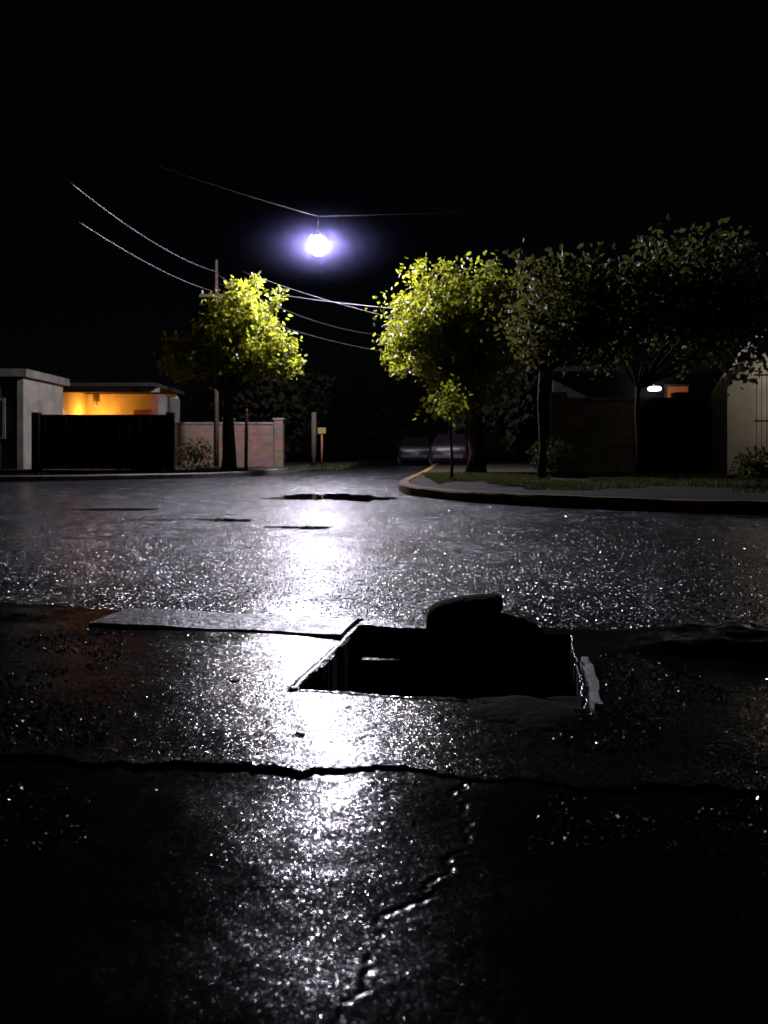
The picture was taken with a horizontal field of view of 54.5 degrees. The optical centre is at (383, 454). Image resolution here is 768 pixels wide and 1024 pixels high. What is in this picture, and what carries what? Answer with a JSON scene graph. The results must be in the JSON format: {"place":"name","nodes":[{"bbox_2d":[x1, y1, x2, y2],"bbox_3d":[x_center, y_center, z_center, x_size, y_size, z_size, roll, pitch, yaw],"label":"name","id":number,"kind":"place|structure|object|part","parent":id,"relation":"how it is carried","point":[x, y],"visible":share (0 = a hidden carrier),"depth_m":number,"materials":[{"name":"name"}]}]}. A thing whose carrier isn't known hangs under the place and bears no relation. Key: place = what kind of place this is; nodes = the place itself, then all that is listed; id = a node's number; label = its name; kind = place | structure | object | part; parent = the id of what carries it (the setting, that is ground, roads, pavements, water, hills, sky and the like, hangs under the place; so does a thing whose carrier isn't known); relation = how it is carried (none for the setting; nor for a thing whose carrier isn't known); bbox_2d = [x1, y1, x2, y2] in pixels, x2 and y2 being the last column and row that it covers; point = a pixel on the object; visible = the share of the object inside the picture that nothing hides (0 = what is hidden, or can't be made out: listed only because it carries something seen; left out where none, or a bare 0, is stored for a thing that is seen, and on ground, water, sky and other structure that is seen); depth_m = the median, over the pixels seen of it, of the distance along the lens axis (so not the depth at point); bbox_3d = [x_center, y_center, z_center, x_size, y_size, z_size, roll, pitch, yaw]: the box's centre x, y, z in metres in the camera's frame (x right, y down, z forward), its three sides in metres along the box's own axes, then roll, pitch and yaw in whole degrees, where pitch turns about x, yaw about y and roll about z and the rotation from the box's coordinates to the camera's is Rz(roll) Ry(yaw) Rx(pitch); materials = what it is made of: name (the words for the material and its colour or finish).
{"place":"outdoors","nodes":[
{"label":"outdoors","id":0,"kind":"place"},
{"bbox_2d":[0,378,62,468],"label":"walls","id":1,"kind":"structure","parent":0,"point":[44,398],"depth_m":22.10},
{"bbox_2d":[0,398,5,438],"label":"window frame","id":2,"kind":"object","parent":1,"relation":"attached to","point":[4,419],"visible":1,"depth_m":21.93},
{"bbox_2d":[0,400,2,435],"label":"window glass","id":3,"kind":"object","parent":2,"relation":"in","point":[1,417],"visible":1,"depth_m":21.90,"materials":[{"name":"black glass"}]},
{"bbox_2d":[17,378,24,468],"bbox_3d":[-10.680,-0.900,21.940,0.180,2.700,0.120,0,0,0],"label":"pilaster","id":4,"kind":"object","parent":1,"relation":"attached to","point":[20,423],"visible":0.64,"depth_m":21.88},
{"bbox_2d":[0,369,69,385],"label":"roof slab","id":5,"kind":"structure","parent":1,"relation":"on","point":[32,375],"depth_m":22.28,"materials":[{"name":"grey concrete"}]},
{"bbox_2d":[0,457,396,475],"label":"pavement","id":6,"kind":"structure","parent":0,"point":[293,461],"depth_m":23.10,"materials":[{"name":"grey concrete"}]},
{"bbox_2d":[63,392,87,414],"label":"side wall","id":7,"kind":"structure","parent":6,"relation":"on","point":[75,403],"depth_m":26.81,"materials":[{"name":"beige paint"}]},
{"bbox_2d":[31,412,174,469],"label":"driveway gate","id":8,"kind":"structure","parent":6,"relation":"on","point":[100,441],"depth_m":20.57,"materials":[{"name":"black metal"}]},
{"bbox_2d":[88,394,177,414],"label":"back wall","id":9,"kind":"structure","parent":6,"relation":"on","point":[118,404],"depth_m":27.90,"materials":[{"name":"paint"}]},
{"bbox_2d":[63,383,184,394],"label":"roof","id":10,"kind":"structure","parent":9,"relation":"on","point":[164,389],"depth_m":24.90,"materials":[{"name":"grey concrete"}]},
{"bbox_2d":[63,387,159,391],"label":"roof fascia","id":11,"kind":"structure","parent":10,"relation":"attached to","point":[111,389],"depth_m":25.14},
{"bbox_2d":[134,410,152,414],"bbox_3d":[-8.900,-0.600,27.860,0.900,2.100,0.060,0,0,0],"label":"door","id":12,"kind":"structure","parent":9,"relation":"attached to","point":[143,412],"depth_m":27.83,"materials":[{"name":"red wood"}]},
{"bbox_2d":[153,396,157,414],"bbox_3d":[-7.750,-0.750,25.250,0.140,2.400,0.140,0,0,0],"label":"post","id":13,"kind":"object","parent":6,"relation":"on","point":[155,405],"visible":0.36,"depth_m":25.18,"materials":[{"name":"red wood"}]},
{"bbox_2d":[157,394,179,421],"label":"wall","id":14,"kind":"structure","parent":6,"relation":"on","point":[168,404],"depth_m":26.42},
{"bbox_2d":[0,462,358,475],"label":"grass verge","id":15,"kind":"object","parent":6,"relation":"on","point":[332,466],"depth_m":19.11,"materials":[{"name":"green plant"}]},
{"bbox_2d":[175,436,215,469],"bbox_3d":[-5.388,0.014,21.193,1.336,1.061,1.123,0,0,0],"label":"bush","id":16,"kind":"object","parent":15,"relation":"on","point":[190,451],"visible":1,"depth_m":21.09,"materials":[{"name":"green plant"}]},
{"bbox_2d":[153,271,307,470],"bbox_3d":[-3.983,-2.197,19.534,3.838,5.308,2.763,0,0,-22],"label":"street tree","id":17,"kind":"object","parent":15,"relation":"on","point":[231,356],"visible":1,"depth_m":19.14,"materials":[{"name":"green plant"}]},
{"bbox_2d":[311,412,316,466],"bbox_3d":[-2.350,-0.475,25.000,0.171,1.850,0.180,0,0,0],"label":"wooden post","id":18,"kind":"object","parent":15,"relation":"on","point":[313,451],"visible":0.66,"depth_m":24.93,"materials":[{"name":"brown wood"}]},
{"bbox_2d":[199,260,228,466],"bbox_3d":[-5.400,-2.875,24.000,1.100,6.750,0.180,0,0,0],"label":"utility pole","id":19,"kind":"object","parent":6,"relation":"on","point":[216,416],"visible":0.49,"depth_m":23.94,"materials":[{"name":"brown wood"}]},
{"bbox_2d":[65,178,219,272],"bbox_3d":[-5.600,-5.467,18.901,0.016,0.779,10.219,0,0,3],"label":"power line","id":20,"kind":"object","parent":19,"relation":"attached to","point":[130,227],"visible":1,"depth_m":16.67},
{"bbox_2d":[74,219,211,290],"bbox_3d":[-5.450,-4.675,18.500,0.014,1.162,11.002,0,0,-1],"label":"power line","id":21,"kind":"object","parent":19,"relation":"attached to","point":[133,255],"visible":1,"depth_m":15.97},
{"bbox_2d":[218,275,385,335],"bbox_3d":[-2.101,-4.936,25.000,6.899,1.736,0.010,0,0,-17],"label":"power line","id":22,"kind":"object","parent":19,"relation":"attached to","point":[307,318],"visible":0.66,"depth_m":24.93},
{"bbox_2d":[217,283,392,308],"bbox_3d":[-1.800,-4.550,21.500,8.769,1.914,0.016,0,0,35],"label":"power line","id":23,"kind":"object","parent":19,"relation":"attached to","point":[322,300],"visible":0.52,"depth_m":21.36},
{"bbox_2d":[284,327,378,350],"bbox_3d":[-1.951,-4.150,25.000,7.186,1.510,0.012,0,0,-16],"label":"power line","id":24,"kind":"object","parent":19,"relation":"attached to","point":[330,340],"visible":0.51,"depth_m":25.06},
{"bbox_2d":[175,424,273,466],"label":"wall","id":25,"kind":"structure","parent":6,"relation":"on","point":[260,444],"depth_m":25.90,"materials":[{"name":"brick"}]},
{"bbox_2d":[175,422,273,423],"bbox_3d":[-5.600,-1.080,26.000,3.960,0.060,0.280,0,0,0],"label":"coping","id":26,"kind":"object","parent":25,"relation":"on","point":[222,422],"visible":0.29,"depth_m":25.86,"materials":[{"name":"grey concrete"}]},
{"bbox_2d":[244,408,247,469],"bbox_3d":[-3.772,-0.400,20.400,0.110,1.701,0.100,0,0,0],"label":"wooden post","id":27,"kind":"object","parent":6,"relation":"on","point":[246,444],"visible":1,"depth_m":20.36,"materials":[{"name":"red wood"}]},
{"bbox_2d":[274,420,283,466],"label":"pier","id":28,"kind":"structure","parent":6,"relation":"on","point":[278,443],"depth_m":25.79,"materials":[{"name":"brick"}]},
{"bbox_2d":[318,428,325,465],"bbox_3d":[-2.000,-0.200,23.990,0.260,1.300,0.080,0,0,0],"label":"street sign","id":29,"kind":"object","parent":6,"relation":"on","point":[321,431],"visible":0.93,"depth_m":23.97,"materials":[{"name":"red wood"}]},
{"bbox_3d":[-9.500,-3.850,16.500,0.266,8.700,0.280,0,0,0],"label":"utility pole","id":30,"kind":"object","parent":6,"relation":"on","visible":0},
{"bbox_2d":[2,107,314,215],"bbox_3d":[-5.635,-7.240,18.250,8.487,1.727,0.008,0,0,-24],"label":"lamp cable","id":31,"kind":"object","parent":30,"relation":"attached to","point":[150,163],"visible":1,"depth_m":18.19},
{"bbox_2d":[309,226,326,254],"bbox_3d":[-1.770,-5.865,20.000,0.500,1.030,0.500,0,0,0],"label":"street lamp","id":32,"kind":"object","parent":31,"relation":"hanging from","point":[317,244],"visible":1,"depth_m":19.84,"materials":[{"name":"white glass"}]},
{"bbox_2d":[242,271,395,318],"bbox_3d":[-1.650,-4.500,21.250,5.319,1.808,0.010,0,0,16],"label":"power line","id":33,"kind":"object","parent":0,"point":[318,297],"visible":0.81,"depth_m":21.30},
{"bbox_2d":[0,602,767,1023],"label":"pavement","id":34,"kind":"structure","parent":0,"point":[300,896],"depth_m":0.98,"materials":[{"name":"grey asphalt"}]},
{"bbox_2d":[89,608,359,637],"bbox_3d":[-0.468,0.501,2.210,0.774,0.022,0.227,0,0,11],"label":"cement slab","id":35,"kind":"object","parent":34,"relation":"on","point":[297,625],"depth_m":2.18,"materials":[{"name":"concrete"}]},
{"bbox_2d":[426,593,502,695],"bbox_3d":[0.221,0.592,2.000,0.219,0.432,0.158,0,0,0],"label":"rock","id":36,"kind":"object","parent":34,"relation":"on","point":[462,634],"visible":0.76,"depth_m":1.94,"materials":[{"name":"stone"}]},
{"bbox_2d":[417,612,570,696],"bbox_3d":[0.310,0.629,1.980,0.580,0.401,0.520,0,0,0],"label":"soil heap","id":37,"kind":"object","parent":34,"relation":"on","point":[521,658],"visible":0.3,"depth_m":1.92,"materials":[{"name":"soil"}]},
{"bbox_2d":[406,695,581,735],"bbox_3d":[0.270,0.520,1.440,0.500,0.060,0.440,0,0,0],"label":"soil heap","id":38,"kind":"object","parent":34,"relation":"on","point":[540,716],"visible":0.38,"depth_m":1.42,"materials":[{"name":"soil"}]},
{"bbox_2d":[580,657,603,708],"bbox_3d":[0.455,0.500,1.635,0.033,0.023,0.361,0,0,11],"label":"edging strip","id":39,"kind":"object","parent":34,"relation":"on","point":[594,691],"visible":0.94,"depth_m":1.59,"materials":[{"name":"white paint"}]},
{"bbox_2d":[0,456,767,659],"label":"road","id":40,"kind":"structure","parent":0,"point":[380,479],"depth_m":4.15,"materials":[{"name":"grey asphalt"}]},
{"bbox_2d":[84,508,160,509],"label":"puddle","id":41,"kind":"object","parent":40,"relation":"on","point":[122,509],"visible":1,"depth_m":7.29,"materials":[{"name":"liquid"}]},
{"bbox_2d":[0,458,396,481],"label":"kerb","id":42,"kind":"structure","parent":40,"relation":"on","point":[122,476],"depth_m":16.09,"materials":[{"name":"concrete"}]},
{"bbox_2d":[198,519,251,520],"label":"puddle","id":43,"kind":"object","parent":40,"relation":"on","point":[227,519],"visible":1,"depth_m":6.27,"materials":[{"name":"liquid"}]},
{"bbox_2d":[263,526,333,528],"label":"puddle","id":44,"kind":"object","parent":40,"relation":"on","point":[310,527],"visible":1,"depth_m":5.62,"materials":[{"name":"liquid"}]},
{"bbox_2d":[263,493,396,501],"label":"puddle","id":45,"kind":"object","parent":40,"relation":"on","point":[367,498],"visible":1,"depth_m":9.42,"materials":[{"name":"liquid"}]},
{"bbox_2d":[397,436,435,464],"bbox_3d":[1.698,-0.170,37.985,2.020,1.460,4.250,0,0,6],"label":"parked car","id":46,"kind":"object","parent":40,"relation":"on","point":[416,448],"visible":0.62,"depth_m":36.07,"materials":[{"name":"paint"}]},
{"bbox_3d":[1.538,-0.660,36.458,1.120,0.250,0.340,0,0,6],"label":"rear window","id":47,"kind":"part","parent":46,"relation":"part of","materials":[{"name":"black glass"}]},
{"bbox_2d":[429,434,468,465],"bbox_3d":[3.097,-0.170,32.985,2.020,1.460,4.250,0,0,12],"label":"parked car","id":48,"kind":"object","parent":40,"relation":"on","point":[440,452],"visible":0.59,"depth_m":31.11,"materials":[{"name":"paint"}]},
{"bbox_3d":[2.778,-0.660,31.484,1.120,0.250,0.340,0,0,12],"label":"rear window","id":49,"kind":"part","parent":48,"relation":"part of","materials":[{"name":"black glass"}]},
{"bbox_2d":[398,462,767,513],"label":"kerb","id":50,"kind":"structure","parent":40,"relation":"on","point":[405,486],"depth_m":7.51,"materials":[{"name":"yellow paint"}]},
{"bbox_2d":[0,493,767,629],"bbox_3d":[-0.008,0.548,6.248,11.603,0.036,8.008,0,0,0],"label":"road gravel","id":51,"kind":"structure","parent":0,"point":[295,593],"depth_m":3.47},
{"bbox_2d":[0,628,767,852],"bbox_3d":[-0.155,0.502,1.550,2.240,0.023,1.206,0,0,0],"label":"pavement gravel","id":52,"kind":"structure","parent":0,"point":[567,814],"depth_m":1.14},
{"bbox_2d":[0,0,767,454],"label":"sky","id":53,"kind":"structure","parent":0,"point":[333,111],"materials":[{"name":"black"}]},
{"bbox_2d":[291,455,537,455],"bbox_3d":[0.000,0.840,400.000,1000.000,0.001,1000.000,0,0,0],"label":"ground","id":54,"kind":"structure","parent":0,"point":[397,455],"depth_m":461.83,"materials":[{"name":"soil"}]},
{"bbox_2d":[167,334,612,460],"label":"distant trees","id":55,"kind":"object","parent":54,"relation":"on","point":[265,402],"visible":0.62,"depth_m":46.32,"materials":[{"name":"green plant"}]},
{"bbox_2d":[409,457,767,500],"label":"pavement","id":56,"kind":"structure","parent":0,"point":[499,464],"depth_m":9.65,"materials":[{"name":"grey concrete"}]},
{"bbox_2d":[428,367,472,480],"bbox_3d":[1.120,-0.491,12.415,0.707,1.886,0.615,0,0,-36],"label":"sapling","id":57,"kind":"object","parent":56,"relation":"on","point":[451,407],"visible":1,"depth_m":12.38,"materials":[{"name":"green plant"}]},
{"bbox_2d":[365,250,541,472],"bbox_3d":[1.765,-2.214,18.199,3.565,5.351,3.861,0,0,-44],"label":"street tree","id":58,"kind":"object","parent":56,"relation":"on","point":[434,332],"visible":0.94,"depth_m":17.77,"materials":[{"name":"green plant"}]},
{"bbox_2d":[549,392,566,472],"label":"pier","id":59,"kind":"structure","parent":56,"relation":"on","point":[557,415],"depth_m":17.39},
{"bbox_2d":[419,471,767,492],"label":"grass verge","id":60,"kind":"object","parent":56,"relation":"on","point":[623,482],"depth_m":11.57,"materials":[{"name":"green plant"}]},
{"bbox_2d":[525,437,579,474],"bbox_3d":[3.282,0.048,14.599,1.017,0.812,0.888,0,0,0],"label":"bush","id":61,"kind":"object","parent":60,"relation":"on","point":[554,456],"visible":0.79,"depth_m":14.50,"materials":[{"name":"green plant"}]},
{"bbox_2d":[480,238,693,478],"bbox_3d":[3.424,-1.718,12.914,3.368,4.342,2.614,0,0,0],"label":"street tree","id":62,"kind":"object","parent":60,"relation":"on","point":[591,310],"visible":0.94,"depth_m":12.55,"materials":[{"name":"green plant"}]},
{"bbox_2d":[587,213,767,476],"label":"street tree","id":63,"kind":"object","parent":60,"relation":"on","point":[704,287],"visible":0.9,"depth_m":12.32,"materials":[{"name":"green plant"}]},
{"bbox_2d":[728,446,767,480],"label":"bush","id":64,"kind":"object","parent":60,"relation":"on","point":[760,467],"visible":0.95,"depth_m":12.33,"materials":[{"name":"green plant"}]},
{"bbox_2d":[567,401,710,472],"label":"wall","id":65,"kind":"structure","parent":56,"relation":"on","point":[601,437],"depth_m":17.50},
{"bbox_2d":[671,392,690,472],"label":"pier","id":66,"kind":"structure","parent":56,"relation":"on","point":[682,432],"depth_m":17.39,"materials":[{"name":"black"}]},
{"bbox_2d":[750,370,767,476],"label":"gate","id":67,"kind":"structure","parent":56,"relation":"on","point":[761,375],"depth_m":14.60,"materials":[{"name":"metal"}]},
{"bbox_3d":[14.000,-4.050,24.000,0.266,9.100,0.280,0,0,0],"label":"utility pole","id":68,"kind":"object","parent":56,"relation":"on","visible":0},
{"bbox_2d":[318,194,767,216],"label":"lamp cable","id":69,"kind":"object","parent":68,"relation":"attached to","point":[547,208],"visible":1,"depth_m":21.64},
{"bbox_2d":[552,376,719,396],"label":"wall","id":70,"kind":"structure","parent":0,"point":[622,386],"depth_m":22.40,"materials":[{"name":"grey paint"}]},
{"bbox_2d":[546,366,724,376],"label":"roof","id":71,"kind":"structure","parent":70,"relation":"on","point":[590,371],"depth_m":21.63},
{"bbox_2d":[648,385,661,390],"bbox_3d":[7.950,-1.948,22.075,0.400,0.195,0.750,0,0,0],"label":"porch lamp","id":72,"kind":"object","parent":70,"relation":"attached to","point":[652,388],"visible":1,"depth_m":21.80,"materials":[{"name":"white glass"}]},
{"bbox_2d":[664,384,689,396],"bbox_3d":[8.800,-1.700,22.370,0.750,0.800,0.060,0,0,0],"label":"window frame","id":73,"kind":"object","parent":70,"relation":"attached to","point":[666,386],"visible":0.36,"depth_m":22.34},
{"bbox_2d":[668,387,687,396],"bbox_3d":[8.800,-1.700,22.330,0.600,0.650,0.040,0,0,0],"label":"window pane","id":74,"kind":"object","parent":73,"relation":"in","point":[676,389],"visible":0.36,"depth_m":22.31,"materials":[{"name":"orange glass"}]},
{"bbox_2d":[711,336,767,473],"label":"walls","id":75,"kind":"structure","parent":0,"point":[733,424],"depth_m":16.50,"materials":[{"name":"beige paint"}]}
]}

